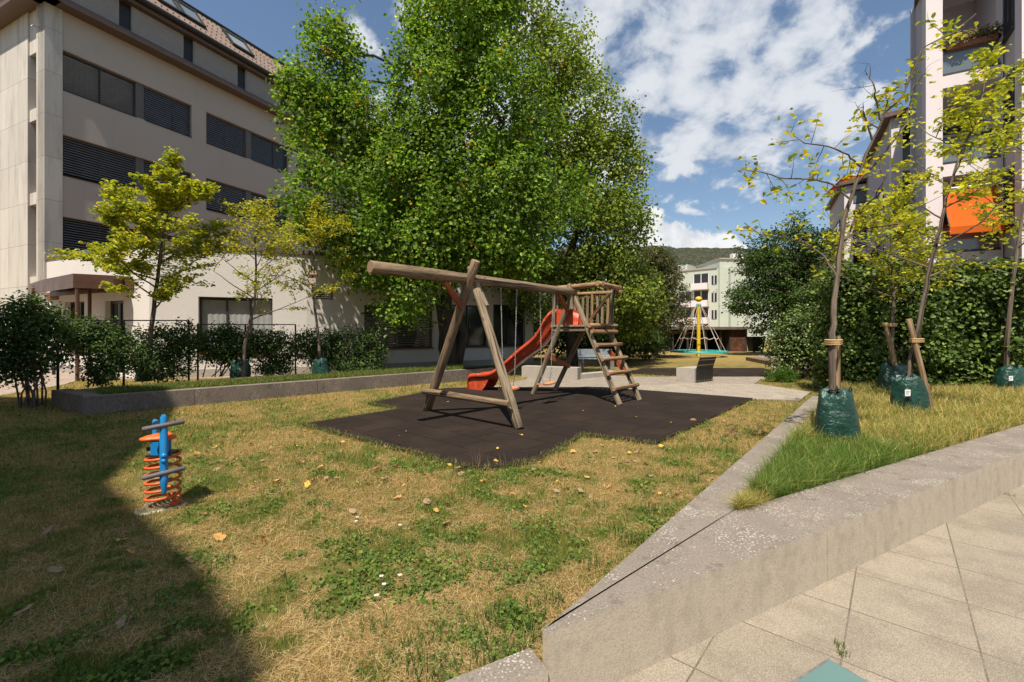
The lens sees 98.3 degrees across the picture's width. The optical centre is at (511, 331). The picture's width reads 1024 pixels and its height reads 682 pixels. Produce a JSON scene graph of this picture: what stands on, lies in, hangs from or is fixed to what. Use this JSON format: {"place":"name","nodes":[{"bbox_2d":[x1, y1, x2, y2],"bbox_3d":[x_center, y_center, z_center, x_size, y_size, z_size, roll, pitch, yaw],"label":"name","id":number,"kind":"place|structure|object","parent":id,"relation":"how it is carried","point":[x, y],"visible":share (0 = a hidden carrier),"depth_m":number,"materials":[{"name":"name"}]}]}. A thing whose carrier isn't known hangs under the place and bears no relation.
{"place":"outdoors","nodes":[
{"label":"outdoors","id":0,"kind":"place"},
{"bbox_2d":[0,371,287,395],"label":"yard","id":1,"kind":"structure","parent":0,"point":[65,378],"depth_m":14.45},
{"bbox_2d":[29,273,132,380],"bbox_3d":[-16.198,-0.140,15.976,6.231,3.480,1.355,0,0,25],"label":"entrance canopy","id":2,"kind":"object","parent":1,"relation":"on","point":[76,285],"visible":0.71,"depth_m":14.89,"materials":[{"name":"brown metal"}]},
{"bbox_2d":[76,364,463,393],"bbox_3d":[-5.365,1.492,13.040,10.915,0.415,2.330,0,0,-43],"label":"planting strip","id":3,"kind":"object","parent":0,"point":[93,390],"visible":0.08,"depth_m":10.97,"materials":[{"name":"green plant"}]},
{"bbox_2d":[59,310,145,387],"bbox_3d":[-9.866,0.430,10.576,1.741,1.858,1.403,0,0,-38],"label":"shrub","id":4,"kind":"object","parent":3,"relation":"on","point":[99,339],"visible":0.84,"depth_m":10.39,"materials":[{"name":"green plant"}]},
{"bbox_2d":[43,146,242,379],"bbox_3d":[-9.718,-1.741,11.480,4.069,6.098,3.489,0,0,0],"label":"young tree","id":5,"kind":"object","parent":3,"relation":"on","point":[173,195],"visible":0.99,"depth_m":11.20,"materials":[{"name":"green plant"}]},
{"bbox_2d":[134,367,152,381],"bbox_3d":[-9.986,1.081,11.988,0.433,0.518,0.322,0,0,0],"label":"watering bag","id":6,"kind":"object","parent":5,"relation":"attached to","point":[139,380],"visible":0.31,"depth_m":11.85,"materials":[{"name":"green plastic"}]},
{"bbox_2d":[117,316,211,383],"bbox_3d":[-9.638,0.540,12.095,2.418,1.915,1.894,0,0,0],"label":"shrub","id":7,"kind":"object","parent":3,"relation":"on","point":[175,345],"visible":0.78,"depth_m":11.84,"materials":[{"name":"green plant"}]},
{"bbox_2d":[187,318,260,376],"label":"shrub","id":8,"kind":"object","parent":3,"relation":"on","point":[225,348],"visible":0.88,"depth_m":12.76,"materials":[{"name":"green plant"}]},
{"bbox_2d":[229,357,250,377],"bbox_3d":[-7.800,1.031,12.697,0.565,0.618,0.438,0,0,0],"label":"watering bag","id":9,"kind":"object","parent":3,"relation":"on","point":[235,368],"visible":0.88,"depth_m":12.53,"materials":[{"name":"green plastic"}]},
{"bbox_2d":[199,197,331,376],"bbox_3d":[-6.929,-1.274,12.607,3.211,5.121,3.694,0,0,-37],"label":"young tree","id":10,"kind":"object","parent":3,"relation":"on","point":[257,210],"visible":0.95,"depth_m":12.49,"materials":[{"name":"green plant"}]},
{"bbox_2d":[239,323,309,375],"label":"shrub","id":11,"kind":"object","parent":3,"relation":"on","point":[278,364],"visible":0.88,"depth_m":13.63,"materials":[{"name":"green plant"}]},
{"bbox_2d":[252,194,358,357],"bbox_3d":[-6.051,-1.446,13.259,3.238,5.513,3.469,0,0,43],"label":"young tree","id":12,"kind":"object","parent":3,"relation":"on","point":[317,228],"visible":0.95,"depth_m":13.44,"materials":[{"name":"green plant"}]},
{"bbox_2d":[307,271,319,283],"bbox_3d":[-5.983,-1.638,13.340,0.300,0.380,0.260,0,0,0],"label":"bird box","id":13,"kind":"object","parent":12,"relation":"attached to","point":[313,277],"visible":1,"depth_m":13.26,"materials":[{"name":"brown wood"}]},
{"bbox_2d":[290,323,344,371],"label":"shrub","id":14,"kind":"object","parent":3,"relation":"on","point":[312,354],"visible":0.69,"depth_m":14.45,"materials":[{"name":"green plant"}]},
{"bbox_2d":[312,356,329,374],"bbox_3d":[-5.592,1.021,13.002,0.529,0.638,0.409,0,0,0],"label":"watering bag","id":15,"kind":"object","parent":3,"relation":"on","point":[320,364],"visible":0.81,"depth_m":12.86,"materials":[{"name":"green plastic"}]},
{"bbox_2d":[311,320,394,371],"bbox_3d":[-5.225,0.684,14.639,2.572,2.168,2.262,0,0,0],"label":"shrub","id":16,"kind":"object","parent":3,"relation":"on","point":[365,359],"visible":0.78,"depth_m":14.48,"materials":[{"name":"green plant"}]},
{"bbox_2d":[0,333,827,681],"bbox_3d":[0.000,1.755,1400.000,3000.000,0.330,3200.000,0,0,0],"label":"lawn","id":17,"kind":"structure","parent":0,"point":[732,359],"depth_m":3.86,"materials":[{"name":"plant"}]},
{"bbox_2d":[0,285,90,408],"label":"shrub","id":18,"kind":"object","parent":17,"relation":"on","point":[22,359],"visible":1,"depth_m":9.28,"materials":[{"name":"green plant"}]},
{"bbox_2d":[43,566,65,572],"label":"fallen leaf","id":19,"kind":"object","parent":17,"relation":"on","point":[52,569],"visible":1,"depth_m":2.92,"materials":[{"name":"beige plant"}]},
{"bbox_2d":[56,320,189,389],"bbox_3d":[-9.511,0.588,11.039,0.094,1.824,2.665,0,0,29],"label":"railing","id":20,"kind":"object","parent":17,"relation":"on","point":[57,371],"visible":0.53,"depth_m":10.88,"materials":[{"name":"metal"}]},
{"bbox_2d":[116,614,129,628],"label":"fallen leaf","id":21,"kind":"object","parent":17,"relation":"on","point":[119,622],"visible":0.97,"depth_m":2.40,"materials":[{"name":"beige plant"}]},
{"bbox_2d":[134,414,186,514],"bbox_3d":[-3.210,1.192,4.053,0.497,0.875,0.380,0,0,35],"label":"spring rocker","id":22,"kind":"object","parent":17,"relation":"on","point":[161,450],"visible":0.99,"depth_m":3.99,"materials":[{"name":"metal"}]},
{"bbox_2d":[213,532,227,539],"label":"fallen leaf","id":23,"kind":"object","parent":17,"relation":"on","point":[219,536],"visible":1,"depth_m":3.40,"materials":[{"name":"plant"}]},
{"bbox_2d":[0,0,482,370],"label":"office building","id":24,"kind":"structure","parent":17,"relation":"on","point":[93,93],"depth_m":20.19,"materials":[{"name":"beige paint"}]},
{"bbox_2d":[63,136,134,190],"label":"window","id":25,"kind":"structure","parent":24,"relation":"in","point":[84,161],"depth_m":19.61,"materials":[{"name":"grey metal"}]},
{"bbox_2d":[63,217,134,252],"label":"window","id":26,"kind":"structure","parent":24,"relation":"in","point":[74,231],"depth_m":19.24,"materials":[{"name":"grey metal"}]},
{"bbox_2d":[63,52,136,117],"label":"window","id":27,"kind":"structure","parent":24,"relation":"in","point":[81,78],"depth_m":19.71,"materials":[{"name":"grey glass"}]},
{"bbox_2d":[144,232,186,241],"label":"window","id":28,"kind":"structure","parent":24,"relation":"in","point":[168,238],"depth_m":22.16,"materials":[{"name":"black glass"}]},
{"bbox_2d":[144,160,189,204],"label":"window","id":29,"kind":"structure","parent":24,"relation":"in","point":[147,164],"depth_m":21.68,"materials":[{"name":"grey metal"}]},
{"bbox_2d":[144,86,191,137],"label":"window","id":30,"kind":"structure","parent":24,"relation":"in","point":[164,111],"depth_m":22.16,"materials":[{"name":"grey glass"}]},
{"bbox_2d":[206,113,245,157],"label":"window","id":31,"kind":"structure","parent":24,"relation":"in","point":[221,134],"depth_m":24.80,"materials":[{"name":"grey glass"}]},
{"bbox_2d":[206,179,246,219],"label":"window","id":32,"kind":"structure","parent":24,"relation":"in","point":[235,195],"depth_m":24.82,"materials":[{"name":"grey glass"}]},
{"bbox_2d":[251,132,286,172],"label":"window","id":33,"kind":"structure","parent":24,"relation":"in","point":[263,151],"depth_m":27.20,"materials":[{"name":"grey glass"}]},
{"bbox_2d":[251,192,286,227],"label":"window","id":34,"kind":"structure","parent":24,"relation":"in","point":[253,195],"depth_m":27.44,"materials":[{"name":"grey glass"}]},
{"bbox_2d":[197,324,295,379],"bbox_3d":[-7.987,0.625,13.494,2.665,1.749,0.067,0,0,-43],"label":"railing","id":35,"kind":"object","parent":17,"relation":"on","point":[244,335],"visible":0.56,"depth_m":13.25,"materials":[{"name":"metal"}]},
{"bbox_2d":[51,367,493,415],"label":"planter wall","id":36,"kind":"structure","parent":17,"relation":"on","point":[84,403],"depth_m":10.09,"materials":[{"name":"concrete"}]},
{"bbox_2d":[45,241,533,378],"bbox_3d":[-10.126,-0.740,22.046,19.309,4.680,11.549,0,0,-32],"label":"annex","id":37,"kind":"object","parent":17,"relation":"on","point":[218,303],"visible":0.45,"depth_m":16.75,"materials":[{"name":"paint"}]},
{"bbox_2d":[71,301,83,348],"bbox_3d":[-16.829,-0.246,17.183,1.519,1.851,0.918,0,0,0],"label":"window","id":38,"kind":"structure","parent":37,"relation":"in","point":[72,303],"depth_m":17.27,"materials":[{"name":"black glass"}]},
{"bbox_2d":[111,300,123,368],"bbox_3d":[-14.172,0.176,16.061,1.250,2.607,0.100,0,0,25],"label":"door","id":39,"kind":"structure","parent":37,"relation":"in","point":[117,307],"depth_m":16.12,"materials":[{"name":"black glass"}]},
{"bbox_2d":[200,297,272,348],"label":"window","id":40,"kind":"structure","parent":37,"relation":"in","point":[219,309],"depth_m":16.09,"materials":[{"name":"grey glass"}]},
{"bbox_2d":[364,305,432,348],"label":"window","id":41,"kind":"structure","parent":37,"relation":"in","point":[418,339],"depth_m":18.86,"materials":[{"name":"black glass"}]},
{"bbox_2d":[452,305,487,346],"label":"window","id":42,"kind":"structure","parent":37,"relation":"in","point":[476,332],"depth_m":20.81,"materials":[{"name":"black glass"}]},
{"bbox_2d":[493,305,522,345],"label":"window","id":43,"kind":"structure","parent":37,"relation":"in","point":[508,323],"depth_m":21.76,"materials":[{"name":"black glass"}]},
{"bbox_2d":[0,385,818,681],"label":"clover","id":44,"kind":"object","parent":17,"relation":"on","point":[130,661],"visible":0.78,"depth_m":2.96,"materials":[{"name":"green plant"}]},
{"bbox_2d":[264,0,608,365],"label":"tulip tree","id":45,"kind":"object","parent":17,"relation":"on","point":[439,226],"visible":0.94,"depth_m":15.05,"materials":[{"name":"green plant"}]},
{"bbox_2d":[298,386,656,470],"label":"edge grass","id":46,"kind":"structure","parent":17,"relation":"on","point":[433,458],"depth_m":6.38,"materials":[{"name":"green plant"}]},
{"bbox_2d":[438,448,537,472],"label":"grass","id":47,"kind":"structure","parent":17,"relation":"on","point":[489,462],"depth_m":5.15,"materials":[{"name":"beige plant"}]},
{"bbox_2d":[444,648,547,681],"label":"kerb","id":48,"kind":"structure","parent":17,"relation":"on","point":[526,665],"depth_m":1.99,"materials":[{"name":"concrete"}]},
{"bbox_2d":[301,387,752,470],"bbox_3d":[0.428,1.614,9.562,7.155,0.072,8.091,0,0,38],"label":"safety mat","id":49,"kind":"object","parent":17,"relation":"on","point":[551,418],"visible":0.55,"depth_m":7.78,"materials":[{"name":"brown rubber"}]},
{"bbox_2d":[367,259,641,428],"bbox_3d":[0.546,0.183,9.257,4.503,2.954,6.219,0,0,10],"label":"wooden playset","id":50,"kind":"object","parent":49,"relation":"on","point":[570,317],"visible":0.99,"depth_m":9.75,"materials":[{"name":"wood"}]},
{"bbox_2d":[498,288,518,389],"bbox_3d":[-0.062,0.098,8.812,0.180,2.136,0.487,0,0,43],"label":"swing","id":51,"kind":"object","parent":50,"relation":"hanging from","point":[514,387],"visible":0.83,"depth_m":8.91,"materials":[{"name":"metal"}]},
{"bbox_2d":[537,292,555,385],"bbox_3d":[0.753,0.098,9.679,0.180,2.136,0.468,0,0,43],"label":"swing","id":52,"kind":"object","parent":50,"relation":"hanging from","point":[548,383],"visible":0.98,"depth_m":9.63,"materials":[{"name":"metal"}]},
{"bbox_2d":[533,315,618,358],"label":"shrub","id":53,"kind":"object","parent":17,"relation":"on","point":[562,346],"visible":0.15,"depth_m":25.79,"materials":[{"name":"green plant"}]},
{"bbox_2d":[476,0,676,365],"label":"tulip tree","id":54,"kind":"object","parent":17,"relation":"on","point":[611,264],"visible":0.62,"depth_m":19.51,"materials":[{"name":"green plant"}]},
{"bbox_2d":[533,302,628,353],"bbox_3d":[3.918,-0.426,31.384,11.735,4.180,4.134,0,0,-6],"label":"shrub","id":55,"kind":"object","parent":17,"relation":"on","point":[535,318],"visible":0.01,"depth_m":30.80,"materials":[{"name":"green plant"}]},
{"bbox_2d":[578,349,613,369],"bbox_3d":[3.586,1.177,18.907,1.479,0.845,0.574,0,0,0],"label":"bench","id":56,"kind":"object","parent":17,"relation":"on","point":[587,352],"visible":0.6,"depth_m":19.11,"materials":[{"name":"grey metal"}]},
{"bbox_2d":[599,324,667,360],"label":"shrub","id":57,"kind":"object","parent":17,"relation":"on","point":[656,344],"visible":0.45,"depth_m":24.18,"materials":[{"name":"green plant"}]},
{"bbox_2d":[635,323,676,356],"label":"shrub","id":58,"kind":"object","parent":17,"relation":"on","point":[669,343],"visible":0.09,"depth_m":28.54,"materials":[{"name":"green plant"}]},
{"bbox_2d":[624,243,695,357],"bbox_3d":[8.535,-1.848,27.241,5.478,7.110,5.033,0,0,0],"label":"shrub","id":59,"kind":"object","parent":17,"relation":"on","point":[662,258],"visible":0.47,"depth_m":26.19,"materials":[{"name":"green plant"}]},
{"bbox_2d":[595,253,772,341],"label":"apartment building","id":60,"kind":"structure","parent":17,"relation":"on","point":[705,280],"depth_m":70.67,"materials":[{"name":"white paint"}]},
{"bbox_2d":[693,273,708,283],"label":"window","id":61,"kind":"structure","parent":60,"relation":"in","point":[697,278],"depth_m":71.71,"materials":[{"name":"white glass"}]},
{"bbox_2d":[693,290,708,300],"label":"window","id":62,"kind":"structure","parent":60,"relation":"in","point":[704,294],"depth_m":71.61,"materials":[{"name":"white glass"}]},
{"bbox_2d":[693,307,708,317],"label":"window","id":63,"kind":"structure","parent":60,"relation":"in","point":[706,310],"depth_m":71.50,"materials":[{"name":"white glass"}]},
{"bbox_2d":[670,296,727,355],"bbox_3d":[12.187,-0.350,28.900,3.480,3.900,3.480,0,0,0],"label":"rope carousel","id":64,"kind":"object","parent":17,"relation":"on","point":[698,350],"visible":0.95,"depth_m":28.79,"materials":[{"name":"yellow paint"}]},
{"bbox_2d":[631,368,770,376],"bbox_3d":[7.692,1.617,17.598,6.573,0.066,3.577,0,0,0],"label":"safety mat","id":65,"kind":"object","parent":17,"relation":"on","point":[737,372],"visible":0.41,"depth_m":17.60,"materials":[{"name":"brown rubber"}]},
{"bbox_2d":[746,337,765,352],"bbox_3d":[18.721,0.983,34.000,1.060,1.207,0.960,0,0,0],"label":"waste container","id":66,"kind":"object","parent":17,"relation":"on","point":[754,344],"visible":0.79,"depth_m":33.62,"materials":[{"name":"black plastic"}]},
{"bbox_2d":[713,209,839,337],"bbox_3d":[18.523,-3.220,29.812,9.341,9.787,6.073,0,0,-21],"label":"honey locust tree","id":67,"kind":"object","parent":17,"relation":"on","point":[767,260],"visible":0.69,"depth_m":29.07,"materials":[{"name":"green plant"}]},
{"bbox_2d":[815,256,1021,332],"bbox_3d":[12.162,-0.256,13.122,5.842,3.834,2.386,0,0,13],"label":"shrub","id":68,"kind":"object","parent":17,"relation":"on","point":[995,258],"visible":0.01,"depth_m":12.80,"materials":[{"name":"green plant"}]},
{"bbox_2d":[825,0,1023,329],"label":"apartment building","id":69,"kind":"structure","parent":17,"relation":"on","point":[952,72],"depth_m":14.12,"materials":[{"name":"white paint"}]},
{"bbox_2d":[827,174,863,192],"bbox_3d":[23.553,-10.410,31.143,1.879,0.860,5.742,0,0,21],"label":"awning","id":70,"kind":"object","parent":69,"relation":"attached to","point":[836,184],"visible":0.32,"depth_m":30.02,"materials":[{"name":"fabric"}]},
{"bbox_2d":[869,188,883,232],"bbox_3d":[20.223,-6.680,24.581,0.097,1.680,3.900,0,0,32],"label":"window","id":71,"kind":"structure","parent":69,"relation":"in","point":[879,194],"depth_m":23.90,"materials":[{"name":"grey glass"}]},
{"bbox_2d":[870,242,883,264],"bbox_3d":[20.223,-3.880,24.581,0.097,1.680,3.900,0,0,32],"label":"window","id":72,"kind":"structure","parent":69,"relation":"in","point":[880,247],"depth_m":24.16,"materials":[{"name":"grey glass"}]},
{"bbox_2d":[943,126,968,135],"bbox_3d":[15.210,-6.200,15.427,1.050,1.800,0.045,0,0,30],"label":"window","id":73,"kind":"structure","parent":69,"relation":"in","point":[957,127],"depth_m":15.35,"materials":[{"name":"black glass"}]},
{"bbox_2d":[943,21,1005,51],"bbox_3d":[14.231,-9.104,13.667,1.455,0.592,0.622,0,0,32],"label":"flower trough","id":74,"kind":"object","parent":69,"relation":"on","point":[974,38],"visible":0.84,"depth_m":13.57,"materials":[{"name":"ceramic"}]},
{"bbox_2d":[944,181,1007,233],"bbox_3d":[14.083,-3.760,13.474,1.294,1.560,0.565,0,0,30],"label":"awning","id":75,"kind":"object","parent":69,"relation":"attached to","point":[959,220],"visible":0.51,"depth_m":13.47,"materials":[{"name":"orange fabric"}]},
{"bbox_2d":[1000,0,1014,44],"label":"window","id":76,"kind":"structure","parent":69,"relation":"in","point":[1008,5],"depth_m":12.91,"materials":[{"name":"black glass"}]},
{"bbox_2d":[1000,67,1014,137],"bbox_3d":[14.492,-6.680,12.929,0.097,1.680,0.900,0,0,35],"label":"window","id":77,"kind":"structure","parent":69,"relation":"in","point":[1012,93],"depth_m":12.86,"materials":[{"name":"black glass"}]},
{"bbox_2d":[1000,166,1014,230],"bbox_3d":[14.492,-3.880,12.929,0.097,1.680,0.900,0,0,35],"label":"window","id":78,"kind":"structure","parent":69,"relation":"in","point":[1012,185],"depth_m":12.86,"materials":[{"name":"grey glass"}]},
{"bbox_2d":[184,0,913,250],"label":"sky","id":79,"kind":"structure","parent":0,"point":[716,77],"materials":[{"name":"blue"}]},
{"bbox_2d":[494,355,806,401],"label":"path","id":80,"kind":"structure","parent":0,"point":[601,381],"depth_m":14.18,"materials":[{"name":"beige concrete"}]},
{"bbox_2d":[522,365,580,379],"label":"wall","id":81,"kind":"structure","parent":80,"relation":"on","point":[532,371],"depth_m":14.99,"materials":[{"name":"concrete"}]},
{"bbox_2d":[581,370,618,378],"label":"wall","id":82,"kind":"structure","parent":80,"relation":"on","point":[591,374],"depth_m":15.36,"materials":[{"name":"concrete"}]},
{"bbox_2d":[676,357,715,382],"bbox_3d":[5.910,1.200,14.173,1.180,0.799,0.684,0,0,-36],"label":"concrete seat","id":83,"kind":"object","parent":80,"relation":"on","point":[703,371],"visible":0.96,"depth_m":13.96,"materials":[{"name":"concrete"}]},
{"bbox_2d":[525,246,829,330],"bbox_3d":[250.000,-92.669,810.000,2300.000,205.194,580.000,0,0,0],"label":"hill","id":84,"kind":"structure","parent":0,"point":[697,256],"depth_m":865.90,"materials":[{"name":"green plant"}]},
{"bbox_2d":[662,327,753,350],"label":"shed","id":85,"kind":"structure","parent":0,"point":[732,338],"depth_m":36.16,"materials":[{"name":"wood"}]},
{"bbox_2d":[731,330,744,350],"bbox_3d":[18.392,0.713,36.060,1.071,1.733,0.080,0,0,0],"label":"door","id":86,"kind":"structure","parent":85,"relation":"in","point":[737,336],"depth_m":36.02,"materials":[{"name":"wood"}]},
{"bbox_2d":[628,383,809,399],"bbox_3d":[5.573,1.620,12.650,4.917,0.060,3.424,0,0,34],"label":"path strip","id":87,"kind":"object","parent":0,"point":[757,391],"visible":0.7,"depth_m":11.96,"materials":[{"name":"beige concrete"}]},
{"bbox_2d":[619,485,1023,681],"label":"pavement","id":88,"kind":"structure","parent":0,"point":[944,602],"depth_m":2.66,"materials":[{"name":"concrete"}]},
{"bbox_2d":[543,396,1023,681],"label":"retaining wall","id":89,"kind":"structure","parent":88,"relation":"on","point":[706,563],"depth_m":2.98,"materials":[{"name":"concrete"}]},
{"bbox_2d":[792,658,867,681],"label":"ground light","id":90,"kind":"object","parent":88,"relation":"on","point":[828,670],"visible":1,"depth_m":2.25,"materials":[{"name":"glass"}]},
{"bbox_2d":[831,491,1015,657],"bbox_3d":[3.322,1.725,3.921,4.326,0.049,0.974,0,0,-33],"label":"joint weed","id":91,"kind":"object","parent":88,"relation":"on","point":[835,640],"visible":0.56,"depth_m":2.45,"materials":[{"name":"green plant"}]},
{"bbox_2d":[746,357,1023,470],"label":"planting bed","id":92,"kind":"object","parent":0,"point":[758,360],"visible":0.1,"depth_m":22.14,"materials":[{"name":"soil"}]},
{"bbox_2d":[763,364,809,382],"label":"rosemary bush","id":93,"kind":"object","parent":92,"relation":"on","point":[789,374],"visible":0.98,"depth_m":14.02,"materials":[{"name":"green plant"}]},
{"bbox_2d":[759,300,827,377],"bbox_3d":[10.192,0.307,15.462,3.279,2.807,2.362,0,0,0],"label":"shrub","id":94,"kind":"object","parent":92,"relation":"on","point":[793,339],"visible":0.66,"depth_m":15.09,"materials":[{"name":"green plant"}]},
{"bbox_2d":[824,336,842,387],"bbox_3d":[4.085,0.756,5.620,0.164,1.391,0.621,0,0,40],"label":"tree stake","id":95,"kind":"object","parent":92,"relation":"on","point":[838,342],"visible":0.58,"depth_m":5.73,"materials":[{"name":"wood"}]},
{"bbox_2d":[814,386,860,444],"bbox_3d":[4.011,1.051,5.447,0.492,0.818,0.382,0,0,0],"label":"watering bag","id":96,"kind":"object","parent":92,"relation":"on","point":[837,411],"visible":0.75,"depth_m":5.33,"materials":[{"name":"green plastic"}]},
{"bbox_2d":[716,12,980,393],"bbox_3d":[4.255,-1.344,5.378,3.424,5.490,1.079,0,0,0],"label":"young tree","id":97,"kind":"object","parent":92,"relation":"on","point":[863,164],"visible":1,"depth_m":5.43,"materials":[{"name":"green plant"}]},
{"bbox_2d":[719,378,1023,510],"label":"long grass","id":98,"kind":"structure","parent":92,"relation":"on","point":[806,457],"depth_m":5.42,"materials":[{"name":"green plant"}]},
{"bbox_2d":[882,322,897,366],"bbox_3d":[8.383,0.625,9.785,0.345,1.666,0.421,0,0,14],"label":"tree stake","id":99,"kind":"object","parent":92,"relation":"on","point":[886,325],"visible":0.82,"depth_m":9.73,"materials":[{"name":"wood"}]},
{"bbox_2d":[876,361,906,391],"bbox_3d":[8.452,1.051,9.799,0.651,0.818,0.505,0,0,0],"label":"watering bag","id":100,"kind":"object","parent":92,"relation":"on","point":[887,374],"visible":0.55,"depth_m":9.67,"materials":[{"name":"green plastic"}]},
{"bbox_2d":[819,188,970,366],"bbox_3d":[8.563,-0.916,9.833,2.582,4.637,2.584,0,0,0],"label":"young tree","id":101,"kind":"object","parent":92,"relation":"on","point":[910,235],"visible":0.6,"depth_m":9.76,"materials":[{"name":"green plant"}]},
{"bbox_2d":[890,373,930,414],"bbox_3d":[6.801,1.071,7.553,0.588,0.778,0.459,0,0,0],"label":"watering bag","id":102,"kind":"object","parent":92,"relation":"on","point":[908,389],"visible":0.74,"depth_m":7.39,"materials":[{"name":"green plastic"}]},
{"bbox_2d":[805,251,1023,390],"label":"hedge","id":103,"kind":"object","parent":92,"relation":"on","point":[959,345],"visible":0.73,"depth_m":10.89,"materials":[{"name":"green plant"}]},
{"bbox_2d":[808,42,1023,375],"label":"young tree","id":104,"kind":"object","parent":92,"relation":"on","point":[970,123],"visible":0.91,"depth_m":7.57,"materials":[{"name":"green plant"}]},
{"bbox_2d":[906,318,933,412],"bbox_3d":[6.885,0.617,7.513,0.400,1.682,0.314,0,0,0],"label":"tree stake","id":105,"kind":"object","parent":92,"relation":"on","point":[914,340],"visible":0.83,"depth_m":7.44,"materials":[{"name":"wood"}]},
{"bbox_2d":[892,77,1023,365],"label":"young tree","id":106,"kind":"object","parent":92,"relation":"on","point":[1002,141],"visible":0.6,"depth_m":10.39,"materials":[{"name":"green plant"}]},
{"bbox_2d":[991,364,1023,390],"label":"watering bag","id":107,"kind":"object","parent":92,"relation":"on","point":[1010,375],"visible":0.74,"depth_m":9.95,"materials":[{"name":"green plastic"}]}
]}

